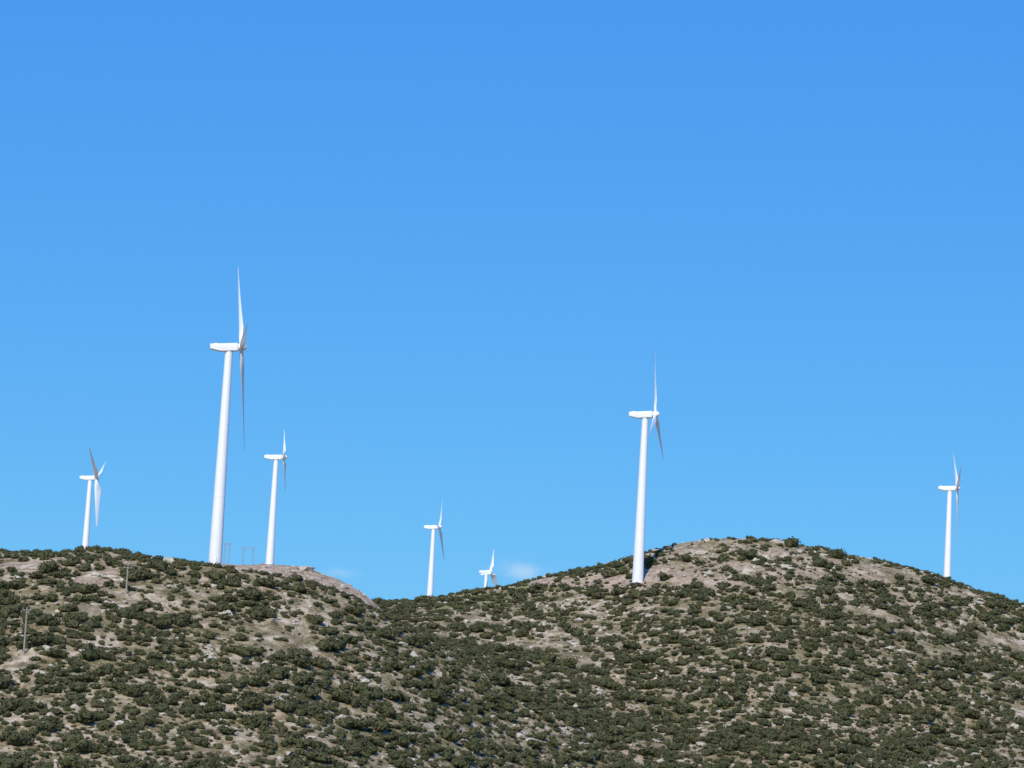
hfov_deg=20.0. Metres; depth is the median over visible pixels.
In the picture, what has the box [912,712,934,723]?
scrub bush
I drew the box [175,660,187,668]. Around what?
scrub bush
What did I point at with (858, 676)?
scrub bush
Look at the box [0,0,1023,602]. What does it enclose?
sky
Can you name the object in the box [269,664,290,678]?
scrub bush
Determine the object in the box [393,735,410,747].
scrub bush
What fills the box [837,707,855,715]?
scrub bush
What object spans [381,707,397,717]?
scrub bush
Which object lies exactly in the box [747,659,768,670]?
scrub bush
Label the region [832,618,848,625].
scrub bush
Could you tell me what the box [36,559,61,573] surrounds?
scrub bush
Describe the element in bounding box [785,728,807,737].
scrub bush
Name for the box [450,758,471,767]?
scrub bush
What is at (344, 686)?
scrub bush
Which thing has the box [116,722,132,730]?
scrub bush
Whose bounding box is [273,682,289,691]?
scrub bush
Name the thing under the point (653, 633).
scrub bush
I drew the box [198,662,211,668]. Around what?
scrub bush
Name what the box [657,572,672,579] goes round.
scrub bush
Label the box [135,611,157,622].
scrub bush
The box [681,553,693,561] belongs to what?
scrub bush
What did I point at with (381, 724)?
scrub bush
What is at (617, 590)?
scrub bush
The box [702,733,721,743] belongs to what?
scrub bush
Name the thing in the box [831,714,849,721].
scrub bush
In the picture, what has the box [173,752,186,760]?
scrub bush
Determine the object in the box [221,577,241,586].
scrub bush
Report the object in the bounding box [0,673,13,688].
scrub bush
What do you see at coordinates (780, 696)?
scrub bush
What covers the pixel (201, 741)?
scrub bush
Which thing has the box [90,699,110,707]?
scrub bush
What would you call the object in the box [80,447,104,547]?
wind turbine
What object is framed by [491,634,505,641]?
scrub bush
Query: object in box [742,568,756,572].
rock outcrop
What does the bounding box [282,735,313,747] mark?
scrub bush
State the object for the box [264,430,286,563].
wind turbine
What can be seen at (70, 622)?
scrub bush
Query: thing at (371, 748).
scrub bush
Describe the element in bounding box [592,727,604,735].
scrub bush
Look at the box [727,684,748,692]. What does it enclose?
scrub bush
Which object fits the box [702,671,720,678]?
scrub bush
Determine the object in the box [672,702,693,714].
scrub bush
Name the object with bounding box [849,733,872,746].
scrub bush
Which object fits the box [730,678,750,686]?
scrub bush
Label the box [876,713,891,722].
scrub bush
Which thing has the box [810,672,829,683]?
scrub bush
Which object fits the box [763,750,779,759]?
scrub bush
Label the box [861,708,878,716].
scrub bush
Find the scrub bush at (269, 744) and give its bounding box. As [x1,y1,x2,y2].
[259,739,277,749]
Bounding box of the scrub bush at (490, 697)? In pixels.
[481,692,503,706]
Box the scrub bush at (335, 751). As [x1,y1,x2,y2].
[326,746,344,756]
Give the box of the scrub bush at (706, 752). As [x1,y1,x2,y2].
[698,748,712,755]
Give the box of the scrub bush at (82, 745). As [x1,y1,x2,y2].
[65,735,100,752]
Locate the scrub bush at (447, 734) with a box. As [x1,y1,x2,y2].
[435,728,462,742]
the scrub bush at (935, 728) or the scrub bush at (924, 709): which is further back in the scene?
the scrub bush at (924, 709)
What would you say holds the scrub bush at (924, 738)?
on the hillside terrain
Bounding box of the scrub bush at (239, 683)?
[230,679,247,688]
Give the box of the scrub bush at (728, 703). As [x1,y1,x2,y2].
[715,699,734,706]
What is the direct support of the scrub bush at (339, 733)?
on the hillside terrain
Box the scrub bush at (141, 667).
[132,661,150,673]
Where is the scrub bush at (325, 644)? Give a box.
[315,637,335,650]
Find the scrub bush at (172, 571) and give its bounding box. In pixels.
[163,567,177,574]
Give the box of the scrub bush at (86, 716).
[74,708,98,723]
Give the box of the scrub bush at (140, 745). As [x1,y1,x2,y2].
[132,740,149,750]
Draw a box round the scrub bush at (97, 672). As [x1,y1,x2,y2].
[89,668,104,676]
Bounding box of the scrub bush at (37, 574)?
[27,570,42,578]
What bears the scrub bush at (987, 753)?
on the hillside terrain
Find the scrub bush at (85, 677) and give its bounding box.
[76,672,96,681]
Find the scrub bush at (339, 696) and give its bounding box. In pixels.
[327,689,351,701]
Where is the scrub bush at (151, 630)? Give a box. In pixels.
[143,625,154,633]
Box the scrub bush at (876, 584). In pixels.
[867,579,885,588]
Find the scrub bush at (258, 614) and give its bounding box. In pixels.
[249,609,264,619]
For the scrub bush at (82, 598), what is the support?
on the hillside terrain
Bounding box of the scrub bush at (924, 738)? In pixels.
[913,734,929,745]
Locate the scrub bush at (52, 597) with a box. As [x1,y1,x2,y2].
[43,592,58,601]
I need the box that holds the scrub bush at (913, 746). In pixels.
[902,739,924,752]
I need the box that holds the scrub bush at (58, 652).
[46,647,69,658]
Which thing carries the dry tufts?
on the hillside terrain
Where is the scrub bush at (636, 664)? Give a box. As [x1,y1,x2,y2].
[629,661,641,668]
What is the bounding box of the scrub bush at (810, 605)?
[801,601,820,609]
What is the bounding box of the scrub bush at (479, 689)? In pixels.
[472,685,488,694]
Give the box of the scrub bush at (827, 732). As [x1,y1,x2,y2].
[821,729,834,736]
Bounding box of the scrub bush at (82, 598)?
[72,594,91,601]
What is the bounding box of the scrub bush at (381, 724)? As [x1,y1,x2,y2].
[369,716,390,731]
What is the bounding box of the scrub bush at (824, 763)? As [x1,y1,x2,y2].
[811,756,834,767]
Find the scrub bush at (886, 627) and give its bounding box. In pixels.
[877,621,895,632]
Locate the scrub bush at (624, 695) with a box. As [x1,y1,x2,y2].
[612,690,630,699]
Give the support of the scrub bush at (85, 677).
on the hillside terrain
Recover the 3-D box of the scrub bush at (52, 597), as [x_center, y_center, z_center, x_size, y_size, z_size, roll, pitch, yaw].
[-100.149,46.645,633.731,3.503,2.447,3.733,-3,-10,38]
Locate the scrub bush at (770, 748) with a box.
[757,744,783,755]
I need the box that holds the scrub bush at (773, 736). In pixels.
[767,732,783,740]
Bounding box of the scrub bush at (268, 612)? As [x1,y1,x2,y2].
[254,605,278,617]
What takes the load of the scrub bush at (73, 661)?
on the hillside terrain
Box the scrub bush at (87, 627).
[78,622,94,631]
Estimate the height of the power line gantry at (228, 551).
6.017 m
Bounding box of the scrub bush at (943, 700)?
[936,697,952,704]
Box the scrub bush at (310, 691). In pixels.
[301,684,320,698]
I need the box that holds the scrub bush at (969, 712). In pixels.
[963,707,979,718]
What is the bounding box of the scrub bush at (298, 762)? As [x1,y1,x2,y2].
[285,757,305,767]
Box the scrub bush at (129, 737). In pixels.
[119,732,137,742]
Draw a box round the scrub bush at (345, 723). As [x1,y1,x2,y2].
[334,717,358,727]
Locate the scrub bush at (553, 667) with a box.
[542,662,557,671]
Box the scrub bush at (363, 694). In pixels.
[358,690,376,699]
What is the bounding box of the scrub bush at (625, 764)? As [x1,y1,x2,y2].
[622,759,642,767]
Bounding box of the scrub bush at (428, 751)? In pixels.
[419,747,435,755]
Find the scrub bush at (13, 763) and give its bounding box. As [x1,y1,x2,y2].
[0,758,31,767]
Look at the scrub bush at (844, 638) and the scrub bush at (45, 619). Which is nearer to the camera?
the scrub bush at (45, 619)
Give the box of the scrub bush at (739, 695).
[729,689,749,700]
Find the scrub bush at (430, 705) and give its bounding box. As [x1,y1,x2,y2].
[420,701,436,709]
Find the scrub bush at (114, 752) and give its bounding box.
[107,747,122,755]
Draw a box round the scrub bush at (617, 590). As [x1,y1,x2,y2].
[609,585,625,594]
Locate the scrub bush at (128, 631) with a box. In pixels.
[113,628,133,634]
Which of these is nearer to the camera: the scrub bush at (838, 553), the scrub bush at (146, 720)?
the scrub bush at (146, 720)
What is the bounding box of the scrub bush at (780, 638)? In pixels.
[771,633,788,642]
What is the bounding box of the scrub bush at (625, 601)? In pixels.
[619,598,635,604]
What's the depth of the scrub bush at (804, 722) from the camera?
702.85 m
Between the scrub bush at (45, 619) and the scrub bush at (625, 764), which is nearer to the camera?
the scrub bush at (45, 619)
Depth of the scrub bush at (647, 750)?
665.08 m
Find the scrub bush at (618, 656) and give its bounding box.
[613,651,631,660]
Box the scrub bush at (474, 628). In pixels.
[467,623,483,632]
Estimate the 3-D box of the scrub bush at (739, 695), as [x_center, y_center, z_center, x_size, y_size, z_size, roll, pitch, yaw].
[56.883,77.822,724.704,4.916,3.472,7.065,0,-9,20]
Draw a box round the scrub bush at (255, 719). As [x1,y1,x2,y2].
[245,711,271,726]
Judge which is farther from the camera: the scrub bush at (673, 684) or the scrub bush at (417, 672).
the scrub bush at (673, 684)
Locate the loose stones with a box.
[0,538,1023,767]
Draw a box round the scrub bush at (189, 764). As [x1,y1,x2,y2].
[181,760,198,767]
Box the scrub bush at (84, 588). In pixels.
[70,582,100,593]
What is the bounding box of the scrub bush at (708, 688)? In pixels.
[700,685,719,692]
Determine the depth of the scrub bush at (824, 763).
662.99 m
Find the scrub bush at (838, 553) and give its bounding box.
[827,548,846,558]
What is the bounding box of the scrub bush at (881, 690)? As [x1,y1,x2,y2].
[871,685,889,694]
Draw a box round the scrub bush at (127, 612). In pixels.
[115,605,139,618]
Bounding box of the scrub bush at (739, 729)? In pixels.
[727,724,745,733]
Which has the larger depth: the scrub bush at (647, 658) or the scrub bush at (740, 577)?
the scrub bush at (740, 577)
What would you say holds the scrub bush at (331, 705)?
on the hillside terrain
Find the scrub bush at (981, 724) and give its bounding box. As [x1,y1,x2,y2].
[976,720,992,729]
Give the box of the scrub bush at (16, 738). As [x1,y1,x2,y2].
[4,730,34,745]
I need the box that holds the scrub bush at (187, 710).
[177,705,197,713]
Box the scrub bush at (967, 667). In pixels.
[956,661,976,672]
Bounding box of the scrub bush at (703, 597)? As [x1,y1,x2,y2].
[695,593,710,600]
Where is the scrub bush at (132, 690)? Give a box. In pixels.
[116,683,147,696]
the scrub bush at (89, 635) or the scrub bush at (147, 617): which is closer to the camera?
the scrub bush at (89, 635)
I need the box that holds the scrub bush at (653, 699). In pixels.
[642,695,662,703]
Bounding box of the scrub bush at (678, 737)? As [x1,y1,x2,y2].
[672,732,690,743]
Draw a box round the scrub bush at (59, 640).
[51,634,66,643]
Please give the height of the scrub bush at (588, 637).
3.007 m
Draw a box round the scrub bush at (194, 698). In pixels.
[188,694,209,702]
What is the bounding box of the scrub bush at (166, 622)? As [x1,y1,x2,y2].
[151,615,175,628]
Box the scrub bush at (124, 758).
[112,754,134,762]
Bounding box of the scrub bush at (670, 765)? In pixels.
[660,762,677,767]
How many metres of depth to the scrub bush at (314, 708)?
580.58 m
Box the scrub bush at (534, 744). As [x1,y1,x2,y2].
[526,739,543,748]
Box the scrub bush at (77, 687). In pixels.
[67,680,88,691]
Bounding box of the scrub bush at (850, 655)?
[842,651,857,659]
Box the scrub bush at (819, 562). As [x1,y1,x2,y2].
[810,557,827,566]
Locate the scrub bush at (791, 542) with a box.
[784,536,800,546]
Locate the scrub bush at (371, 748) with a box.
[361,742,378,753]
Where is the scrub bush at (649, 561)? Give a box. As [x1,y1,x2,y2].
[644,557,657,565]
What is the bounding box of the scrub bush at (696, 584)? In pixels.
[689,580,704,588]
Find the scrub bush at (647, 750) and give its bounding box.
[635,745,656,754]
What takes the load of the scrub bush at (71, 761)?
on the hillside terrain
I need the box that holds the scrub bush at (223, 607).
[216,602,238,612]
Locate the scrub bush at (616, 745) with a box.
[609,742,624,750]
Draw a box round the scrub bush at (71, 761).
[57,753,87,767]
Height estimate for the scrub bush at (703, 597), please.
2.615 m
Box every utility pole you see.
[22,607,30,653]
[123,566,131,593]
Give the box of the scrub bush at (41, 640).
[29,633,54,645]
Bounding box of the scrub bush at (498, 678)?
[486,671,512,684]
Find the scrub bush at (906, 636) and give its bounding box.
[897,631,915,641]
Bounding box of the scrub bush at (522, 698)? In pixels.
[514,693,528,701]
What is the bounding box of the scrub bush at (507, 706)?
[500,701,517,711]
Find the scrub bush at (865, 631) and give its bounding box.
[854,627,875,635]
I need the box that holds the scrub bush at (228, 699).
[217,694,237,703]
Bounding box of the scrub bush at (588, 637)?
[579,634,595,641]
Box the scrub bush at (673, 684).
[667,678,685,688]
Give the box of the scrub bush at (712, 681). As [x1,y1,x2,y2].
[701,678,721,687]
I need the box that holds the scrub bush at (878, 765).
[870,759,891,767]
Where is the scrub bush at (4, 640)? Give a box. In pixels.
[0,634,15,645]
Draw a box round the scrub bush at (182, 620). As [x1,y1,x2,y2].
[172,613,195,626]
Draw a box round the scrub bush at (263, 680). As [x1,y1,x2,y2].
[238,675,271,685]
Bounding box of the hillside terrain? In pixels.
[0,539,1023,767]
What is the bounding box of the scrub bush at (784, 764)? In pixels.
[776,761,789,767]
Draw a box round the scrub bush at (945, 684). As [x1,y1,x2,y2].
[933,679,953,689]
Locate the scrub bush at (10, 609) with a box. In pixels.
[0,602,23,615]
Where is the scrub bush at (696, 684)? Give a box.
[688,679,702,689]
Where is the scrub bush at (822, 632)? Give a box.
[805,626,829,637]
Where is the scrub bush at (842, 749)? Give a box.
[833,743,857,754]
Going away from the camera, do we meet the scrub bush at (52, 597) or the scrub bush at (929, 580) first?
the scrub bush at (52, 597)
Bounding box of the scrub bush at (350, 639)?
[334,634,359,643]
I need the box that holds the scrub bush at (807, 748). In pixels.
[794,740,819,753]
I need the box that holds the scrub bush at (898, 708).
[891,702,914,714]
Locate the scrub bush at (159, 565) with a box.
[149,558,169,570]
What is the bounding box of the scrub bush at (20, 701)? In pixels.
[15,696,35,706]
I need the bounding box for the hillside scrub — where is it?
[0,535,1023,767]
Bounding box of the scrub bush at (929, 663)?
[917,657,938,668]
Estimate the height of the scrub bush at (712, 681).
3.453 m
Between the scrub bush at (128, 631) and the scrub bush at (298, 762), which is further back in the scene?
the scrub bush at (128, 631)
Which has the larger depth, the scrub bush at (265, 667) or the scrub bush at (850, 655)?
the scrub bush at (850, 655)
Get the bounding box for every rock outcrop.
[18,565,38,569]
[83,571,102,577]
[101,574,124,580]
[163,557,173,562]
[218,610,232,614]
[308,646,318,651]
[694,550,707,554]
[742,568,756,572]
[770,539,783,543]
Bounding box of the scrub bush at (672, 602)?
[666,598,678,605]
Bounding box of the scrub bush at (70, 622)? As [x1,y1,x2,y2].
[62,617,81,627]
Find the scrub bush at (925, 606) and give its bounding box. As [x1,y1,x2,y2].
[915,601,932,611]
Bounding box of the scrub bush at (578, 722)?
[561,714,585,727]
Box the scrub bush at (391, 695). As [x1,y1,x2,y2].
[382,689,404,699]
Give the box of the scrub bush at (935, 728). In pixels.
[926,723,946,733]
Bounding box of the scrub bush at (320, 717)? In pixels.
[312,713,329,722]
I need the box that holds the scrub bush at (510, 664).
[503,659,522,668]
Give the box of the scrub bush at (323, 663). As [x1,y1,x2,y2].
[312,656,330,669]
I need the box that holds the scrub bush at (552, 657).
[539,653,557,662]
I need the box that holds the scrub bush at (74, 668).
[66,664,84,672]
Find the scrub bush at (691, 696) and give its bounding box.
[687,693,701,700]
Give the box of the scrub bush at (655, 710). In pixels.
[648,706,662,714]
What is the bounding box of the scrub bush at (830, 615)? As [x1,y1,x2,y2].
[823,611,840,619]
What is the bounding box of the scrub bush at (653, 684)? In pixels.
[645,679,660,688]
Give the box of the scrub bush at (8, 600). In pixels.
[0,594,20,604]
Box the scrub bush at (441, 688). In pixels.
[434,683,450,694]
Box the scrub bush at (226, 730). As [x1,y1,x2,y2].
[216,726,237,734]
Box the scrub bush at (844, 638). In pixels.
[837,634,854,642]
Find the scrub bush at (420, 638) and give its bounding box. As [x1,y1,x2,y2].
[412,633,430,642]
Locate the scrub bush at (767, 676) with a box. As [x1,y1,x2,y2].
[757,672,775,681]
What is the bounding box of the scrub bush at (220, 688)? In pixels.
[212,683,232,692]
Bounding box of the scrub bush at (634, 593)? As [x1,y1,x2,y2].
[627,588,643,597]
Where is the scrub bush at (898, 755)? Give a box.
[884,748,910,760]
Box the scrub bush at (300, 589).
[291,584,309,592]
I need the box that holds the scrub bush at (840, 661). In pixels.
[832,656,851,665]
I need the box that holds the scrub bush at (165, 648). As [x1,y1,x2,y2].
[156,641,175,653]
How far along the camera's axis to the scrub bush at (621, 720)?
704.67 m
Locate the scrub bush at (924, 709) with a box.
[913,706,935,715]
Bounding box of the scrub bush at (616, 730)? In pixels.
[603,726,623,735]
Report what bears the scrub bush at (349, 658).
on the hillside terrain
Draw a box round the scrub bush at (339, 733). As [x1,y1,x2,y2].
[333,728,346,738]
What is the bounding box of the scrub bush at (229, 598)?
[221,593,238,601]
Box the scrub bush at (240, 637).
[233,634,248,640]
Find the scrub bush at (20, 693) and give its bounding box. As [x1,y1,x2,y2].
[14,690,29,696]
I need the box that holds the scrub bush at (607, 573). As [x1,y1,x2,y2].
[601,569,618,577]
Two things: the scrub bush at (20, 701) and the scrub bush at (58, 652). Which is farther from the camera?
the scrub bush at (58, 652)
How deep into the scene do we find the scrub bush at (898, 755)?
682.05 m
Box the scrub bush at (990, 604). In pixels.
[983,601,995,607]
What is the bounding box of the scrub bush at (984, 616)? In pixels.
[977,613,993,620]
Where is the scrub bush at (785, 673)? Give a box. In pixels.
[777,669,792,677]
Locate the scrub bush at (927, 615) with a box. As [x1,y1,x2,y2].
[919,611,935,619]
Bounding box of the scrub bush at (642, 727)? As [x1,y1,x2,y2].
[630,723,655,731]
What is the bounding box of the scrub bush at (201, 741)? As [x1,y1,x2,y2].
[190,737,209,747]
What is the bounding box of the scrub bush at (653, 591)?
[643,587,660,596]
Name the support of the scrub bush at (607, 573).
on the hillside terrain
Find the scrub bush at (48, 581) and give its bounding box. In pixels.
[36,577,56,583]
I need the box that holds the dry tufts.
[0,538,1023,767]
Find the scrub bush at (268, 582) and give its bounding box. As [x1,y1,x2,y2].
[255,576,278,586]
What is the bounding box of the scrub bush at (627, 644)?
[621,639,641,649]
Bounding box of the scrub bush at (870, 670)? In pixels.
[859,665,879,676]
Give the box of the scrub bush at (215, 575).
[207,569,225,579]
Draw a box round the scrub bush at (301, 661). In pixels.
[292,655,313,667]
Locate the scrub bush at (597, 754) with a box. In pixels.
[586,750,604,759]
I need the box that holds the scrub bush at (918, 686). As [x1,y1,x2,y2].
[907,680,926,690]
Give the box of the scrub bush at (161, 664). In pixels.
[155,659,175,668]
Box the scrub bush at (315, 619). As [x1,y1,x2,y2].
[307,614,323,624]
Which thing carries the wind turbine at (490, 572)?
on the hillside terrain
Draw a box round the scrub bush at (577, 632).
[570,627,583,636]
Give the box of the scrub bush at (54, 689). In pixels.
[38,684,63,692]
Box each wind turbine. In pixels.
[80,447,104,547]
[208,269,246,563]
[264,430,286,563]
[424,499,443,595]
[479,550,497,587]
[628,364,663,583]
[938,453,960,576]
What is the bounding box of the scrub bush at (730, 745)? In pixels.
[720,739,741,750]
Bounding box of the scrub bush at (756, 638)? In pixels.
[747,634,764,642]
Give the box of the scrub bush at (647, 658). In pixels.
[637,652,659,662]
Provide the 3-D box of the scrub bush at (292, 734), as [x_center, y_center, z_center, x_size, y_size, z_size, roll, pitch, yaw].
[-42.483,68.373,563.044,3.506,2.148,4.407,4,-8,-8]
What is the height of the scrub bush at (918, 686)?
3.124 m
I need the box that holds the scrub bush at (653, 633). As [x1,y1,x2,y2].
[646,629,658,636]
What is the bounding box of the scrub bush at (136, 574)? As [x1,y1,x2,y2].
[118,566,145,580]
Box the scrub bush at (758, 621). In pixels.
[745,614,766,625]
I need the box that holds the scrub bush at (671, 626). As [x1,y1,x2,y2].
[661,623,681,630]
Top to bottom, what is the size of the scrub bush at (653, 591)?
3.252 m
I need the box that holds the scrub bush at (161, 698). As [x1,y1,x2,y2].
[142,694,165,703]
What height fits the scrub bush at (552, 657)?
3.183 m
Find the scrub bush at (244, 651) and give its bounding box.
[233,645,254,656]
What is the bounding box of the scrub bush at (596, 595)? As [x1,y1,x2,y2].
[590,591,604,598]
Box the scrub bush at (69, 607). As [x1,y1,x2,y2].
[58,603,80,611]
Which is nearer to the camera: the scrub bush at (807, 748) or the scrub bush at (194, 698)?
the scrub bush at (194, 698)
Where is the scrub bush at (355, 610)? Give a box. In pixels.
[343,604,363,615]
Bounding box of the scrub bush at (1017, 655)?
[1008,650,1023,659]
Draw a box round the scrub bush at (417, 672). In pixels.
[406,666,426,676]
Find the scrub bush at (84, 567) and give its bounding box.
[75,564,91,570]
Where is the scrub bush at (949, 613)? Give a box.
[940,608,957,618]
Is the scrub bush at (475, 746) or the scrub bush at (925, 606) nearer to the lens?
the scrub bush at (475, 746)
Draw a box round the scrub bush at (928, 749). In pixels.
[919,744,936,754]
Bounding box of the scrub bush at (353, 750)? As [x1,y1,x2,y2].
[344,744,362,755]
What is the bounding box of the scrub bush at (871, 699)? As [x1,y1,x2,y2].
[859,694,882,705]
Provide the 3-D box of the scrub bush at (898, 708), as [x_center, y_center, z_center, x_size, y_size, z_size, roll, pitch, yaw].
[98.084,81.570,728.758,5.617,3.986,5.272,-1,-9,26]
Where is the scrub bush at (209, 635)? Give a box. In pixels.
[201,631,215,638]
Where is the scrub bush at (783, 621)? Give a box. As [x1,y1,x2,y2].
[770,616,794,625]
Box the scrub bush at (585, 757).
[580,753,593,761]
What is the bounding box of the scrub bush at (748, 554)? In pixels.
[738,549,758,558]
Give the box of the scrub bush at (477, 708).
[468,703,483,712]
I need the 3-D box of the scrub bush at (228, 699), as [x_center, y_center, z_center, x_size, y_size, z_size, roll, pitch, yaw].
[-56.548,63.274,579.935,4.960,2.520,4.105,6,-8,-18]
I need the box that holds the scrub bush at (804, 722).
[793,718,813,727]
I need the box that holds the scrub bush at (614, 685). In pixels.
[605,680,622,689]
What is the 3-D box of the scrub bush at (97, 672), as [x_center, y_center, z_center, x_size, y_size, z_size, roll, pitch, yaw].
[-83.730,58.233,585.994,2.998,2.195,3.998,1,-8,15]
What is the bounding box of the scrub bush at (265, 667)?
[254,664,269,672]
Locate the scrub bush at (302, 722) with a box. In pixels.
[295,719,310,726]
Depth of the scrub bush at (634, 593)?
839.51 m
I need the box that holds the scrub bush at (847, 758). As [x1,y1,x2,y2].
[834,753,855,763]
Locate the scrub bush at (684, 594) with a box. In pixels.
[678,590,694,597]
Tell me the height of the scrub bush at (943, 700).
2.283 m
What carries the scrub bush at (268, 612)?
on the hillside terrain
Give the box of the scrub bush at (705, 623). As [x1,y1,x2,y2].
[697,619,715,627]
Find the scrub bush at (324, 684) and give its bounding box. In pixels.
[315,678,331,688]
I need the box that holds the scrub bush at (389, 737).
[377,732,398,741]
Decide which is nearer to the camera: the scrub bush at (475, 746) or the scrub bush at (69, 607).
the scrub bush at (475, 746)
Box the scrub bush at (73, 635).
[66,631,81,638]
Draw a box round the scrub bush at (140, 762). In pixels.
[129,757,152,767]
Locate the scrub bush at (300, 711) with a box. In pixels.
[294,707,307,715]
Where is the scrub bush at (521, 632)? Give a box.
[514,628,528,636]
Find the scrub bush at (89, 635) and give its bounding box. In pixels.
[81,631,96,639]
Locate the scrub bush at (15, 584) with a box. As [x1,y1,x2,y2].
[4,580,27,588]
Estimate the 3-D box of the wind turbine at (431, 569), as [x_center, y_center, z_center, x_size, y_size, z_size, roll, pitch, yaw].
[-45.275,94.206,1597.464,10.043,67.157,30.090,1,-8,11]
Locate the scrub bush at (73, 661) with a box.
[66,656,83,665]
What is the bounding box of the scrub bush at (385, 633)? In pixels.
[372,626,397,638]
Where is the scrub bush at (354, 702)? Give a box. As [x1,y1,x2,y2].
[348,696,363,707]
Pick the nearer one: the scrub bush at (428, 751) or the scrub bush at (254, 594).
the scrub bush at (428, 751)
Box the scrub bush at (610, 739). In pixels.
[602,734,619,744]
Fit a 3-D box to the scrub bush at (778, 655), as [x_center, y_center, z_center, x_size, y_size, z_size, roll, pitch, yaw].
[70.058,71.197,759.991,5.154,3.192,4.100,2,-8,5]
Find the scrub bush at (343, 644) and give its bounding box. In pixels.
[332,639,349,649]
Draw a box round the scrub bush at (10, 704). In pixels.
[0,697,17,709]
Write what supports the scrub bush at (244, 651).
on the hillside terrain
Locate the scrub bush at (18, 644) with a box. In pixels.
[14,638,32,648]
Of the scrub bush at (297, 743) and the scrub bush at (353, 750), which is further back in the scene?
the scrub bush at (353, 750)
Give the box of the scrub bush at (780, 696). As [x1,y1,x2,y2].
[770,691,790,702]
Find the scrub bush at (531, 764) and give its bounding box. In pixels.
[523,760,539,767]
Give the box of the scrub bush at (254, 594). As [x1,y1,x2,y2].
[243,587,265,599]
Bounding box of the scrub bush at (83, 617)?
[60,612,89,622]
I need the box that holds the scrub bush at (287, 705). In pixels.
[273,697,298,711]
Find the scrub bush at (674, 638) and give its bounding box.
[664,632,686,643]
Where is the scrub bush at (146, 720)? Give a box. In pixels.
[136,713,156,725]
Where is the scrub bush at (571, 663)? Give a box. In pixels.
[555,656,579,668]
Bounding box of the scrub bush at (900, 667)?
[888,660,909,672]
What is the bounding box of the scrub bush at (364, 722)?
[352,717,373,729]
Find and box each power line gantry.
[223,543,231,563]
[242,547,254,562]
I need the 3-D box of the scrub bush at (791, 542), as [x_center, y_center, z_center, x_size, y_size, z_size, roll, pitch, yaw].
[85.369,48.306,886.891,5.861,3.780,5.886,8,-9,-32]
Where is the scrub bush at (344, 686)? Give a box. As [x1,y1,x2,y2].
[338,681,353,690]
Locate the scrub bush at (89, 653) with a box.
[77,646,101,659]
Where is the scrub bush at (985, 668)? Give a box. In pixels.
[978,665,994,672]
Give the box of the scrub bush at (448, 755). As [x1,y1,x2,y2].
[441,751,456,760]
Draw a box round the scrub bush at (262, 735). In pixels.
[257,732,276,740]
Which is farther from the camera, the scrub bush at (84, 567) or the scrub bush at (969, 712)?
the scrub bush at (969, 712)
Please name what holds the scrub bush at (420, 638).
on the hillside terrain
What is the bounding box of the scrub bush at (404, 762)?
[391,756,413,767]
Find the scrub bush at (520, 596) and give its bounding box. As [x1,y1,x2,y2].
[511,591,527,601]
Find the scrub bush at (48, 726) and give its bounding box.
[34,719,57,731]
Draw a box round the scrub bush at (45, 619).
[32,613,61,625]
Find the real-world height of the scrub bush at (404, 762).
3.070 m
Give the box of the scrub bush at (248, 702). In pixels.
[236,693,263,709]
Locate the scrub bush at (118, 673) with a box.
[111,669,125,677]
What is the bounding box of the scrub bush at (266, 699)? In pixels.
[256,692,273,703]
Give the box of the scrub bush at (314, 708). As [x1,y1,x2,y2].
[304,702,326,715]
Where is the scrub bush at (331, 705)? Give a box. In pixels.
[322,701,337,711]
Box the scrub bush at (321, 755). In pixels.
[301,748,329,762]
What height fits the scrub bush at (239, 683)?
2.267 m
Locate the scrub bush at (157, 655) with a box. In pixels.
[145,652,163,659]
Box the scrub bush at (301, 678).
[290,672,310,685]
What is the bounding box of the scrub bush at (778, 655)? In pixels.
[770,650,788,660]
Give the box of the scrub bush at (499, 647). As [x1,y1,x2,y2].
[485,641,505,651]
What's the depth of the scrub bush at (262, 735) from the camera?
559.38 m
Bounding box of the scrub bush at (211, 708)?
[202,703,218,712]
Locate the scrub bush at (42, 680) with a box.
[34,676,50,684]
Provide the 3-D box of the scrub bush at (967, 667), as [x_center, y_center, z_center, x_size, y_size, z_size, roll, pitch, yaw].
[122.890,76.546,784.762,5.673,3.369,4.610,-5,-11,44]
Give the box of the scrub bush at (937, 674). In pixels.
[929,669,949,679]
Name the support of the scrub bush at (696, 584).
on the hillside terrain
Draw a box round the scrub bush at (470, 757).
[458,752,478,762]
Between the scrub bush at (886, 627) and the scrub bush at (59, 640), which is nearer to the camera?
the scrub bush at (59, 640)
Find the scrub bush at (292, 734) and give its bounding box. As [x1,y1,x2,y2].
[284,732,301,739]
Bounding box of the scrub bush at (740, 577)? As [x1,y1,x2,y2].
[731,573,750,580]
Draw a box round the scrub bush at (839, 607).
[824,603,845,611]
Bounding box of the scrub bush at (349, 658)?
[341,654,357,662]
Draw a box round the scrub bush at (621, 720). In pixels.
[609,716,629,725]
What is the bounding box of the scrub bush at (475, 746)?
[461,738,485,754]
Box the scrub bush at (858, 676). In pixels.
[848,671,866,680]
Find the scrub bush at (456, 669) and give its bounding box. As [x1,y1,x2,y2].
[447,664,463,673]
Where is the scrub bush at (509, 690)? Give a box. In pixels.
[502,686,516,696]
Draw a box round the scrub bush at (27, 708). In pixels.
[17,704,39,712]
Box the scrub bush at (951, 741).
[939,737,960,745]
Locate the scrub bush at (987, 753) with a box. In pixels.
[980,748,996,757]
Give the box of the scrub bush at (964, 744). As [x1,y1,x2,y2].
[956,739,971,748]
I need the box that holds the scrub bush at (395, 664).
[379,659,405,669]
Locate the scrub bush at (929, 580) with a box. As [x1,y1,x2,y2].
[920,575,939,584]
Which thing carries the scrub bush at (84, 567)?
on the hillside terrain
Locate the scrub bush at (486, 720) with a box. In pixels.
[476,716,492,724]
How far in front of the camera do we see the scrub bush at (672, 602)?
822.23 m
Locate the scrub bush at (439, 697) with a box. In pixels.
[428,690,448,703]

